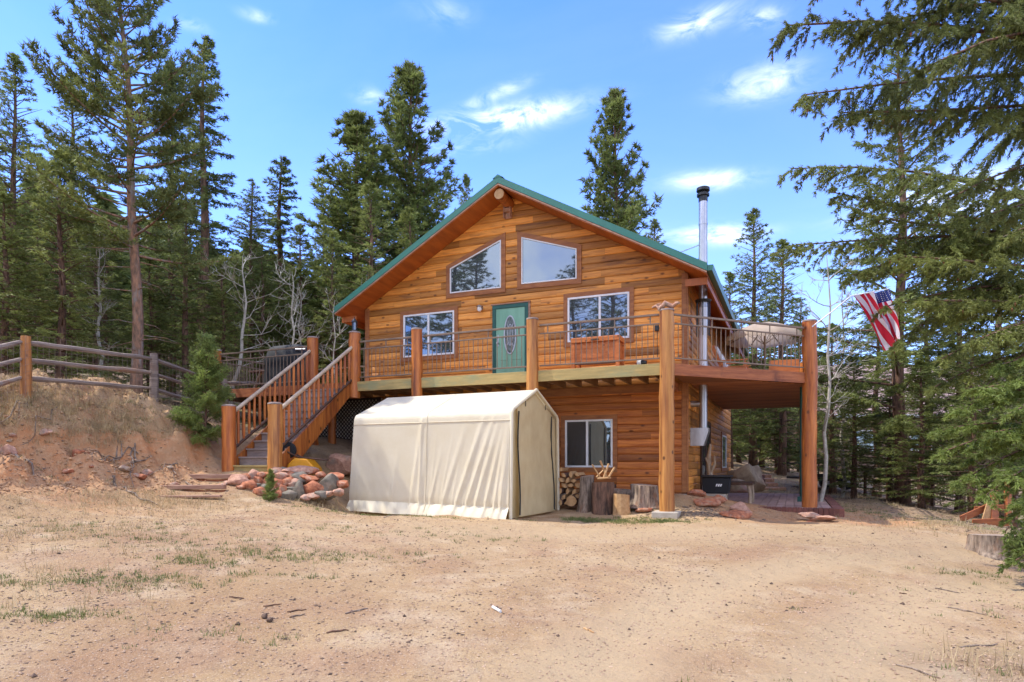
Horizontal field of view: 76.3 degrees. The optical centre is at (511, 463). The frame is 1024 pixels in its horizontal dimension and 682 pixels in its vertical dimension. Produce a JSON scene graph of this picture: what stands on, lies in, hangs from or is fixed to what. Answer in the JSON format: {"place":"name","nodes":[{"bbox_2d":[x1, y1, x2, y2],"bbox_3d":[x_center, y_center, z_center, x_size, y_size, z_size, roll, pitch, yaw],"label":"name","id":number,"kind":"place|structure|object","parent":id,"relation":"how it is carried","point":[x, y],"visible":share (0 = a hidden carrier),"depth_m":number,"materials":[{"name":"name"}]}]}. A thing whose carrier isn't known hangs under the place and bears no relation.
{"place":"outdoors","nodes":[
{"label":"outdoors","id":0,"kind":"place"},
{"bbox_2d":[0,351,1023,681],"bbox_3d":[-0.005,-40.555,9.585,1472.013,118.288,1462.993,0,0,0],"label":"ground","id":1,"kind":"structure","parent":0,"point":[664,663],"depth_m":7.01,"materials":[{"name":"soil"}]},
{"bbox_2d":[0,190,72,375],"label":"spruce tree","id":2,"kind":"object","parent":1,"relation":"on","point":[6,306],"visible":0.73,"depth_m":16.15,"materials":[{"name":"green plant"}]},
{"bbox_2d":[0,51,81,374],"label":"spruce tree","id":3,"kind":"object","parent":1,"relation":"on","point":[16,64],"visible":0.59,"depth_m":18.94,"materials":[{"name":"green plant"}]},
{"bbox_2d":[0,152,92,372],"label":"spruce tree","id":4,"kind":"object","parent":1,"relation":"on","point":[23,197],"visible":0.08,"depth_m":22.82,"materials":[{"name":"green plant"}]},
{"bbox_2d":[0,147,128,378],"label":"fir tree","id":5,"kind":"object","parent":1,"relation":"on","point":[62,313],"visible":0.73,"depth_m":16.66,"materials":[{"name":"green plant"}]},
{"bbox_2d":[7,71,131,378],"bbox_3d":[-13.658,-7.103,20.111,3.285,10.000,3.037,0,0,-4],"label":"spruce tree","id":6,"kind":"object","parent":1,"relation":"on","point":[73,135],"visible":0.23,"depth_m":19.90,"materials":[{"name":"green plant"}]},
{"bbox_2d":[55,235,117,377],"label":"bare aspen","id":7,"kind":"object","parent":1,"relation":"on","point":[99,305],"visible":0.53,"depth_m":18.45,"materials":[{"name":"grey plant"}]},
{"bbox_2d":[52,245,148,384],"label":"fir tree","id":8,"kind":"object","parent":1,"relation":"on","point":[89,358],"visible":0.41,"depth_m":18.97,"materials":[{"name":"green plant"}]},
{"bbox_2d":[66,210,155,381],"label":"spruce tree","id":9,"kind":"object","parent":1,"relation":"on","point":[121,263],"visible":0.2,"depth_m":22.96,"materials":[{"name":"green plant"}]},
{"bbox_2d":[0,375,237,494],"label":"soil clods","id":10,"kind":"object","parent":1,"relation":"on","point":[77,477],"visible":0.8,"depth_m":12.75,"materials":[{"name":"brown soil"}]},
{"bbox_2d":[13,0,242,393],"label":"pine tree","id":11,"kind":"object","parent":1,"relation":"on","point":[94,105],"visible":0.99,"depth_m":16.48,"materials":[{"name":"green plant"}]},
{"bbox_2d":[0,335,267,423],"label":"rail fence","id":12,"kind":"object","parent":1,"relation":"on","point":[25,378],"visible":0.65,"depth_m":13.99,"materials":[{"name":"brown wood"}]},
{"bbox_2d":[108,255,181,395],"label":"spruce tree","id":13,"kind":"object","parent":1,"relation":"on","point":[151,302],"visible":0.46,"depth_m":20.39,"materials":[{"name":"green plant"}]},
{"bbox_2d":[113,212,193,388],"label":"spruce tree","id":14,"kind":"object","parent":1,"relation":"on","point":[155,241],"visible":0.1,"depth_m":26.80,"materials":[{"name":"green plant"}]},
{"bbox_2d":[140,59,198,393],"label":"spruce tree","id":15,"kind":"object","parent":1,"relation":"on","point":[153,254],"visible":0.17,"depth_m":24.81,"materials":[{"name":"green plant"}]},
{"bbox_2d":[124,190,238,406],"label":"spruce tree","id":16,"kind":"object","parent":1,"relation":"on","point":[186,306],"visible":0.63,"depth_m":20.38,"materials":[{"name":"green plant"}]},
{"bbox_2d":[160,485,226,491],"bbox_3d":[-6.794,0.578,13.457,1.798,0.286,0.144,0,0,3],"label":"timber edging","id":17,"kind":"object","parent":1,"relation":"on","point":[173,487],"visible":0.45,"depth_m":13.37,"materials":[{"name":"brown wood"}]},
{"bbox_2d":[167,330,241,446],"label":"fir","id":18,"kind":"object","parent":1,"relation":"on","point":[210,374],"visible":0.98,"depth_m":15.08,"materials":[{"name":"green plant"}]},
{"bbox_2d":[157,34,258,394],"bbox_3d":[-11.214,-9.004,24.200,3.580,13.599,3.530,0,0,-25],"label":"spruce tree","id":19,"kind":"object","parent":1,"relation":"on","point":[204,185],"visible":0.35,"depth_m":23.92,"materials":[{"name":"green plant"}]},
{"bbox_2d":[188,474,231,481],"bbox_3d":[-6.479,0.364,14.158,1.662,0.285,0.146,0,0,3],"label":"timber edging","id":20,"kind":"object","parent":1,"relation":"on","point":[212,477],"visible":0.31,"depth_m":14.10,"materials":[{"name":"brown wood"}]},
{"bbox_2d":[176,212,245,379],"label":"spruce tree","id":21,"kind":"object","parent":1,"relation":"on","point":[213,233],"visible":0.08,"depth_m":31.92,"materials":[{"name":"green plant"}]},
{"bbox_2d":[187,255,254,404],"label":"spruce tree","id":22,"kind":"object","parent":1,"relation":"on","point":[224,324],"visible":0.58,"depth_m":20.92,"materials":[{"name":"green plant"}]},
{"bbox_2d":[214,249,256,387],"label":"spruce tree","id":23,"kind":"object","parent":1,"relation":"on","point":[235,344],"visible":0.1,"depth_m":30.91,"materials":[{"name":"green plant"}]},
{"bbox_2d":[199,247,290,403],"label":"bare aspen","id":24,"kind":"object","parent":1,"relation":"on","point":[245,318],"visible":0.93,"depth_m":20.47,"materials":[{"name":"grey plant"}]},
{"bbox_2d":[212,178,288,404],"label":"spruce tree","id":25,"kind":"object","parent":1,"relation":"on","point":[248,211],"visible":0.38,"depth_m":25.86,"materials":[{"name":"green plant"}]},
{"bbox_2d":[219,252,298,409],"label":"spruce tree","id":26,"kind":"object","parent":1,"relation":"on","point":[264,291],"visible":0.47,"depth_m":23.91,"materials":[{"name":"green plant"}]},
{"bbox_2d":[261,468,278,500],"bbox_3d":[-4.883,0.462,13.189,0.349,0.770,0.389,0,0,-11],"label":"seedling","id":27,"kind":"object","parent":1,"relation":"on","point":[270,483],"visible":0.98,"depth_m":13.16,"materials":[{"name":"green plant"}]},
{"bbox_2d":[245,155,318,354],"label":"spruce tree","id":28,"kind":"object","parent":1,"relation":"on","point":[284,181],"visible":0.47,"depth_m":27.86,"materials":[{"name":"green plant"}]},
{"bbox_2d":[221,346,351,471],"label":"staircase","id":29,"kind":"structure","parent":1,"relation":"on","point":[302,417],"depth_m":15.30,"materials":[{"name":"brown wood"}]},
{"bbox_2d":[260,248,334,347],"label":"bare aspen","id":30,"kind":"object","parent":1,"relation":"on","point":[292,304],"visible":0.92,"depth_m":21.91,"materials":[{"name":"grey plant"}]},
{"bbox_2d":[261,223,338,381],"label":"spruce tree","id":31,"kind":"object","parent":1,"relation":"on","point":[300,232],"visible":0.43,"depth_m":24.83,"materials":[{"name":"green plant"}]},
{"bbox_2d":[278,278,321,377],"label":"bare aspen","id":32,"kind":"object","parent":1,"relation":"on","point":[299,323],"visible":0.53,"depth_m":22.98,"materials":[{"name":"grey plant"}]},
{"bbox_2d":[282,442,328,474],"bbox_3d":[-4.754,-0.118,14.870,1.072,0.750,0.560,0,0,0],"label":"wheelbarrow","id":33,"kind":"object","parent":1,"relation":"on","point":[305,461],"visible":0.58,"depth_m":14.69,"materials":[{"name":"yellow plastic"}]},
{"bbox_2d":[319,473,338,500],"bbox_3d":[-3.849,0.497,13.802,0.384,0.581,0.463,0,0,0],"label":"rock","id":34,"kind":"object","parent":1,"relation":"on","point":[328,482],"visible":0.7,"depth_m":13.63,"materials":[{"name":"grey stone"}]},
{"bbox_2d":[255,107,408,382],"bbox_3d":[-6.841,-8.217,27.016,7.888,12.952,8.225,0,0,-44],"label":"pine tree","id":35,"kind":"object","parent":1,"relation":"on","point":[356,139],"visible":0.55,"depth_m":26.00,"materials":[{"name":"green plant"}]},
{"bbox_2d":[301,229,364,383],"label":"fir tree","id":36,"kind":"object","parent":1,"relation":"on","point":[334,242],"visible":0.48,"depth_m":22.85,"materials":[{"name":"green plant"}]},
{"bbox_2d":[326,453,351,474],"bbox_3d":[-4.294,0.036,16.400,0.802,0.592,0.606,0,0,0],"label":"rock","id":37,"kind":"object","parent":1,"relation":"on","point":[339,463],"visible":0.66,"depth_m":16.20,"materials":[{"name":"pink stone"}]},
{"bbox_2d":[319,279,366,382],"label":"bare aspen","id":38,"kind":"object","parent":1,"relation":"on","point":[335,336],"visible":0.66,"depth_m":21.98,"materials":[{"name":"grey plant"}]},
{"bbox_2d":[318,180,400,382],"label":"fir tree","id":39,"kind":"object","parent":1,"relation":"on","point":[364,191],"visible":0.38,"depth_m":23.88,"materials":[{"name":"green plant"}]},
{"bbox_2d":[362,207,429,332],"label":"fir tree","id":40,"kind":"object","parent":1,"relation":"on","point":[411,211],"visible":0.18,"depth_m":24.91,"materials":[{"name":"green plant"}]},
{"bbox_2d":[342,57,472,375],"bbox_3d":[-4.149,-9.865,29.065,7.951,16.210,7.625,0,0,33],"label":"pine tree","id":41,"kind":"object","parent":1,"relation":"on","point":[421,197],"visible":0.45,"depth_m":28.32,"materials":[{"name":"green plant"}]},
{"bbox_2d":[346,388,559,518],"bbox_3d":[-1.244,-0.247,14.854,4.108,2.741,2.903,0,0,26],"label":"fabric shelter","id":42,"kind":"object","parent":1,"relation":"on","point":[493,455],"visible":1,"depth_m":13.73,"materials":[{"name":"beige fabric"}]},
{"bbox_2d":[517,396,554,516],"bbox_3d":[0.529,-0.185,13.922,0.104,2.510,1.860,0,0,26],"label":"door panel","id":43,"kind":"structure","parent":42,"relation":"in","point":[534,425],"depth_m":13.88,"materials":[{"name":"beige fabric"}]},
{"bbox_2d":[8,494,946,676],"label":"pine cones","id":44,"kind":"object","parent":1,"relation":"on","point":[237,623],"visible":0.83,"depth_m":6.76,"materials":[{"name":"brown plant"}]},
{"bbox_2d":[1,369,1019,533],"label":"needle litter","id":45,"kind":"object","parent":1,"relation":"on","point":[696,512],"visible":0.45,"depth_m":13.94,"materials":[{"name":"brown plant"}]},
{"bbox_2d":[0,397,1022,681],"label":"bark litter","id":46,"kind":"object","parent":1,"relation":"on","point":[404,577],"visible":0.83,"depth_m":6.95,"materials":[{"name":"brown wood"}]},
{"bbox_2d":[0,178,1022,459],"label":"distant forest","id":47,"kind":"object","parent":1,"relation":"on","point":[110,206],"visible":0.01,"depth_m":39.08,"materials":[{"name":"green plant"}]},
{"bbox_2d":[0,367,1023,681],"bbox_3d":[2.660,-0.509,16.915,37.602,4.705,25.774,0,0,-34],"label":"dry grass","id":48,"kind":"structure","parent":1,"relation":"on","point":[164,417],"depth_m":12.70,"materials":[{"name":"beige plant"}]},
{"bbox_2d":[0,378,1023,681],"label":"grass","id":49,"kind":"structure","parent":1,"relation":"on","point":[240,638],"depth_m":8.02,"materials":[{"name":"plant"}]},
{"bbox_2d":[214,308,818,518],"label":"deck","id":50,"kind":"structure","parent":1,"relation":"on","point":[735,388],"depth_m":15.07,"materials":[{"name":"wood"}]},
{"bbox_2d":[263,344,306,386],"bbox_3d":[-6.404,-2.770,18.851,1.605,1.280,0.722,0,0,23],"label":"covered grill","id":51,"kind":"object","parent":50,"relation":"on","point":[286,352],"visible":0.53,"depth_m":18.55,"materials":[{"name":"black fabric"}]},
{"bbox_2d":[571,335,624,368],"bbox_3d":[1.975,-2.491,14.995,1.139,0.778,0.550,0,0,23],"label":"planter box","id":52,"kind":"object","parent":50,"relation":"on","point":[576,349],"visible":0.74,"depth_m":14.82,"materials":[{"name":"orange wood"}]},
{"bbox_2d":[712,345,747,368],"bbox_3d":[5.739,-2.599,17.152,0.922,0.995,0.640,0,0,23],"label":"lounge chair","id":53,"kind":"object","parent":50,"relation":"on","point":[720,358],"visible":0.46,"depth_m":17.00,"materials":[{"name":"orange wood"}]},
{"bbox_2d":[726,320,801,369],"bbox_3d":[7.750,-3.250,20.000,2.229,2.300,2.229,0,0,-24],"label":"patio umbrella","id":54,"kind":"object","parent":50,"relation":"on","point":[769,337],"visible":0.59,"depth_m":20.00,"materials":[{"name":"beige fabric"}]},
{"bbox_2d":[769,359,798,371],"bbox_3d":[7.053,-2.385,16.888,0.720,0.550,0.400,0,0,23],"label":"planter box","id":55,"kind":"object","parent":50,"relation":"on","point":[786,363],"visible":0.41,"depth_m":16.69,"materials":[{"name":"orange wood"}]},
{"bbox_2d":[812,288,899,350],"bbox_3d":[7.797,-3.207,14.850,1.774,1.331,0.479,0,0,26],"label":"flag","id":56,"kind":"object","parent":50,"relation":"attached to","point":[886,328],"visible":0.91,"depth_m":14.54,"materials":[{"name":"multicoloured fabric"}]},
{"bbox_2d":[334,174,747,498],"bbox_3d":[2.180,-2.527,21.796,10.125,9.255,12.466,0,0,23],"label":"cabin","id":57,"kind":"object","parent":1,"relation":"on","point":[477,261],"visible":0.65,"depth_m":16.27,"materials":[{"name":"orange wood"}]},
{"bbox_2d":[400,306,457,361],"bbox_3d":[-2.267,-3.513,17.724,1.809,1.385,0.052,0,0,23],"label":"window","id":58,"kind":"structure","parent":57,"relation":"in","point":[443,319],"depth_m":17.66,"materials":[{"name":"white glass"}]},
{"bbox_2d":[446,232,505,298],"bbox_3d":[-0.966,-5.197,17.160,1.739,1.539,0.052,0,0,23],"label":"window","id":59,"kind":"structure","parent":57,"relation":"in","point":[481,271],"depth_m":17.10,"materials":[{"name":"white glass"}]},
{"bbox_2d":[496,307,524,372],"bbox_3d":[-0.052,-3.066,16.749,0.804,1.873,0.096,0,0,23],"label":"door","id":60,"kind":"structure","parent":57,"relation":"in","point":[507,317],"depth_m":16.76,"materials":[{"name":"green paint"}]},
{"bbox_2d":[517,231,581,289],"bbox_3d":[0.923,-5.187,16.344,1.711,1.518,0.052,0,0,23],"label":"window","id":61,"kind":"structure","parent":57,"relation":"in","point":[542,261],"depth_m":16.37,"materials":[{"name":"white glass"}]},
{"bbox_2d":[561,414,616,471],"bbox_3d":[1.873,-0.490,15.932,1.423,1.386,0.052,0,0,23],"label":"window","id":62,"kind":"structure","parent":57,"relation":"in","point":[586,440],"depth_m":15.92,"materials":[{"name":"white glass"}]},
{"bbox_2d":[563,286,633,346],"bbox_3d":[2.090,-3.547,15.838,1.762,1.321,0.052,0,0,23],"label":"window","id":63,"kind":"structure","parent":57,"relation":"in","point":[617,302],"depth_m":15.80,"materials":[{"name":"white glass"}]},
{"bbox_2d":[700,421,710,489],"bbox_3d":[5.345,-0.190,17.955,0.046,1.980,2.000,0,0,23],"label":"patio door","id":64,"kind":"structure","parent":57,"relation":"in","point":[703,449],"depth_m":17.69,"materials":[{"name":"brown wood"}]},
{"bbox_2d":[721,431,726,470],"bbox_3d":[7.377,-0.410,22.687,0.052,1.340,1.720,0,0,23],"label":"window","id":65,"kind":"structure","parent":57,"relation":"in","point":[723,435],"depth_m":22.54,"materials":[{"name":"white plastic"}]},
{"bbox_2d":[576,475,593,512],"bbox_3d":[1.657,0.692,14.721,0.438,0.860,0.419,0,0,0],"label":"log round","id":66,"kind":"object","parent":1,"relation":"on","point":[585,497],"visible":0.84,"depth_m":14.65,"materials":[{"name":"grey wood"}]},
{"bbox_2d":[592,482,613,514],"bbox_3d":[2.030,0.776,14.437,0.536,0.750,0.486,0,0,0],"label":"log round","id":67,"kind":"object","parent":1,"relation":"on","point":[602,497],"visible":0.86,"depth_m":14.27,"materials":[{"name":"brown wood"}]},
{"bbox_2d":[578,86,663,237],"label":"pine tree","id":68,"kind":"object","parent":1,"relation":"on","point":[625,212],"visible":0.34,"depth_m":27.63,"materials":[{"name":"green plant"}]},
{"bbox_2d":[612,494,630,514],"bbox_3d":[2.379,0.892,14.219,0.394,0.480,0.426,0,0,0],"label":"log round","id":69,"kind":"object","parent":1,"relation":"on","point":[621,504],"visible":0.98,"depth_m":14.04,"materials":[{"name":"brown wood"}]},
{"bbox_2d":[630,484,658,508],"bbox_3d":[2.961,0.714,14.500,0.867,0.520,0.872,0,0,0],"label":"stump","id":70,"kind":"object","parent":1,"relation":"on","point":[644,495],"visible":0.9,"depth_m":14.18,"materials":[{"name":"brown wood"}]},
{"bbox_2d":[645,218,665,243],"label":"spruce tree","id":71,"kind":"object","parent":1,"relation":"on","point":[655,223],"visible":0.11,"depth_m":32.91,"materials":[{"name":"green plant"}]},
{"bbox_2d":[693,498,720,506],"bbox_3d":[4.279,0.852,14.267,0.593,0.197,0.435,0,0,0],"label":"rock","id":72,"kind":"object","parent":1,"relation":"on","point":[707,502],"visible":0.99,"depth_m":14.15,"materials":[{"name":"red stone"}]},
{"bbox_2d":[719,510,752,518],"bbox_3d":[4.653,1.072,13.572,0.589,0.203,0.528,0,0,-34],"label":"rock","id":73,"kind":"object","parent":1,"relation":"on","point":[739,514],"visible":0.94,"depth_m":13.43,"materials":[{"name":"red stone"}]},
{"bbox_2d":[722,271,769,468],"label":"spruce tree","id":74,"kind":"object","parent":1,"relation":"on","point":[729,289],"visible":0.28,"depth_m":29.81,"materials":[{"name":"green plant"}]},
{"bbox_2d":[728,464,765,491],"bbox_3d":[8.585,0.540,24.102,1.359,1.072,1.425,0,0,0],"label":"boulder","id":75,"kind":"object","parent":1,"relation":"on","point":[747,472],"visible":0.67,"depth_m":23.64,"materials":[{"name":"beige stone"}]},
{"bbox_2d":[723,207,798,465],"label":"spruce tree","id":76,"kind":"object","parent":1,"relation":"on","point":[752,217],"visible":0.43,"depth_m":32.80,"materials":[{"name":"green plant"}]},
{"bbox_2d":[732,359,793,467],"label":"spruce tree","id":77,"kind":"object","parent":1,"relation":"on","point":[761,462],"visible":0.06,"depth_m":33.91,"materials":[{"name":"green plant"}]},
{"bbox_2d":[753,408,799,472],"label":"fir tree","id":78,"kind":"object","parent":1,"relation":"on","point":[775,460],"visible":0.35,"depth_m":30.97,"materials":[{"name":"green plant"}]},
{"bbox_2d":[732,238,838,475],"bbox_3d":[12.682,-4.882,29.953,4.562,11.056,4.218,0,0,-31],"label":"spruce tree","id":79,"kind":"object","parent":1,"relation":"on","point":[783,445],"visible":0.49,"depth_m":29.86,"materials":[{"name":"green plant"}]},
{"bbox_2d":[728,493,844,516],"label":"patio","id":80,"kind":"structure","parent":1,"relation":"on","point":[829,505],"depth_m":16.69,"materials":[{"name":"brick"}]},
{"bbox_2d":[727,481,754,503],"bbox_3d":[5.834,0.757,16.871,0.804,0.574,1.200,0,0,23],"label":"bench","id":81,"kind":"object","parent":80,"relation":"on","point":[750,486],"visible":0.41,"depth_m":16.27,"materials":[{"name":"brown wood"}]},
{"bbox_2d":[757,407,818,472],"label":"spruce tree","id":82,"kind":"object","parent":1,"relation":"on","point":[792,427],"visible":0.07,"depth_m":32.89,"materials":[{"name":"green plant"}]},
{"bbox_2d":[770,300,826,470],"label":"spruce tree","id":83,"kind":"object","parent":1,"relation":"on","point":[801,318],"visible":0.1,"depth_m":35.92,"materials":[{"name":"green plant"}]},
{"bbox_2d":[782,386,847,473],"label":"spruce tree","id":84,"kind":"object","parent":1,"relation":"on","point":[817,441],"visible":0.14,"depth_m":29.90,"materials":[{"name":"green plant"}]},
{"bbox_2d":[779,255,875,501],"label":"bare aspen","id":85,"kind":"object","parent":1,"relation":"on","point":[825,476],"visible":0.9,"depth_m":17.45,"materials":[{"name":"grey plant"}]},
{"bbox_2d":[791,322,880,493],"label":"spruce tree","id":86,"kind":"object","parent":1,"relation":"on","point":[830,468],"visible":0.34,"depth_m":23.91,"materials":[{"name":"green plant"}]},
{"bbox_2d":[818,269,874,497],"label":"bare aspen","id":87,"kind":"object","parent":1,"relation":"on","point":[843,467],"visible":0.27,"depth_m":20.95,"materials":[{"name":"grey plant"}]},
{"bbox_2d":[817,359,892,497],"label":"spruce tree","id":88,"kind":"object","parent":1,"relation":"on","point":[853,430],"visible":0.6,"depth_m":20.43,"materials":[{"name":"green plant"}]},
{"bbox_2d":[828,314,916,497],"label":"spruce tree","id":89,"kind":"object","parent":1,"relation":"on","point":[884,376],"visible":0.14,"depth_m":24.91,"materials":[{"name":"green plant"}]},
{"bbox_2d":[852,390,927,500],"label":"spruce tree","id":90,"kind":"object","parent":1,"relation":"on","point":[888,444],"visible":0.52,"depth_m":19.49,"materials":[{"name":"green plant"}]},
{"bbox_2d":[765,365,1021,476],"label":"hillside","id":91,"kind":"structure","parent":1,"relation":"on","point":[871,444],"depth_m":41.00,"materials":[{"name":"green plant"}]},
{"bbox_2d":[766,0,1023,252],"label":"fir tree","id":92,"kind":"object","parent":1,"relation":"on","point":[981,51],"visible":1,"depth_m":7.19,"materials":[{"name":"green plant"}]},
{"bbox_2d":[768,161,1023,434],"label":"fir tree","id":93,"kind":"object","parent":1,"relation":"on","point":[961,250],"visible":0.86,"depth_m":9.30,"materials":[{"name":"green plant"}]},
{"bbox_2d":[788,34,1012,503],"bbox_3d":[11.346,-5.686,19.066,6.194,13.907,5.922,0,0,-31],"label":"fir tree","id":94,"kind":"object","parent":1,"relation":"on","point":[898,385],"visible":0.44,"depth_m":18.85,"materials":[{"name":"green plant"}]},
{"bbox_2d":[873,357,966,508],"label":"spruce tree","id":95,"kind":"object","parent":1,"relation":"on","point":[920,483],"visible":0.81,"depth_m":17.44,"materials":[{"name":"green plant"}]},
{"bbox_2d":[860,278,996,507],"bbox_3d":[13.973,-2.483,22.049,4.162,8.306,3.961,0,0,-26],"label":"spruce tree","id":96,"kind":"object","parent":1,"relation":"on","point":[908,370],"visible":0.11,"depth_m":21.90,"materials":[{"name":"green plant"}]},
{"bbox_2d":[845,464,1017,527],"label":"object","id":97,"kind":"object","parent":1,"relation":"on","point":[864,485],"visible":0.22,"depth_m":18.60,"materials":[{"name":"grey metal"}]},
{"bbox_2d":[904,210,1021,512],"bbox_3d":[13.193,-2.966,18.891,3.060,8.920,2.829,0,0,-2],"label":"spruce tree","id":98,"kind":"object","parent":1,"relation":"on","point":[945,377],"visible":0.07,"depth_m":18.98,"materials":[{"name":"green plant"}]},
{"bbox_2d":[909,333,1020,517],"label":"spruce tree","id":99,"kind":"object","parent":1,"relation":"on","point":[968,492],"visible":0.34,"depth_m":15.97,"materials":[{"name":"green plant"}]},
{"bbox_2d":[926,358,1023,574],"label":"fir tree","id":100,"kind":"object","parent":1,"relation":"on","point":[1008,433],"visible":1,"depth_m":8.12,"materials":[{"name":"green plant"}]},
{"bbox_2d":[934,195,1023,520],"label":"spruce tree","id":101,"kind":"object","parent":1,"relation":"on","point":[999,324],"visible":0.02,"depth_m":20.88,"materials":[{"name":"green plant"}]},
{"bbox_2d":[948,183,1023,520],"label":"spruce tree","id":102,"kind":"object","parent":1,"relation":"on","point":[1012,351],"visible":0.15,"depth_m":16.20,"materials":[{"name":"green plant"}]},
{"bbox_2d":[964,534,1023,560],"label":"stump","id":103,"kind":"object","parent":1,"relation":"on","point":[986,545],"visible":0.57,"depth_m":10.27,"materials":[{"name":"grey wood"}]},
{"bbox_2d":[0,0,1023,364],"label":"sky","id":104,"kind":"structure","parent":0,"point":[516,87],"materials":[{"name":"blue"}]},
{"bbox_2d":[706,493,726,498],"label":"concrete block","id":105,"kind":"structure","parent":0,"point":[715,494],"depth_m":15.73,"materials":[{"name":"grey concrete"}]},
{"bbox_2d":[700,475,732,493],"bbox_3d":[4.990,0.500,15.874,0.720,0.440,0.460,0,0,23],"label":"storage box","id":106,"kind":"object","parent":105,"relation":"on","point":[720,484],"visible":0.92,"depth_m":15.69,"materials":[{"name":"black plastic"}]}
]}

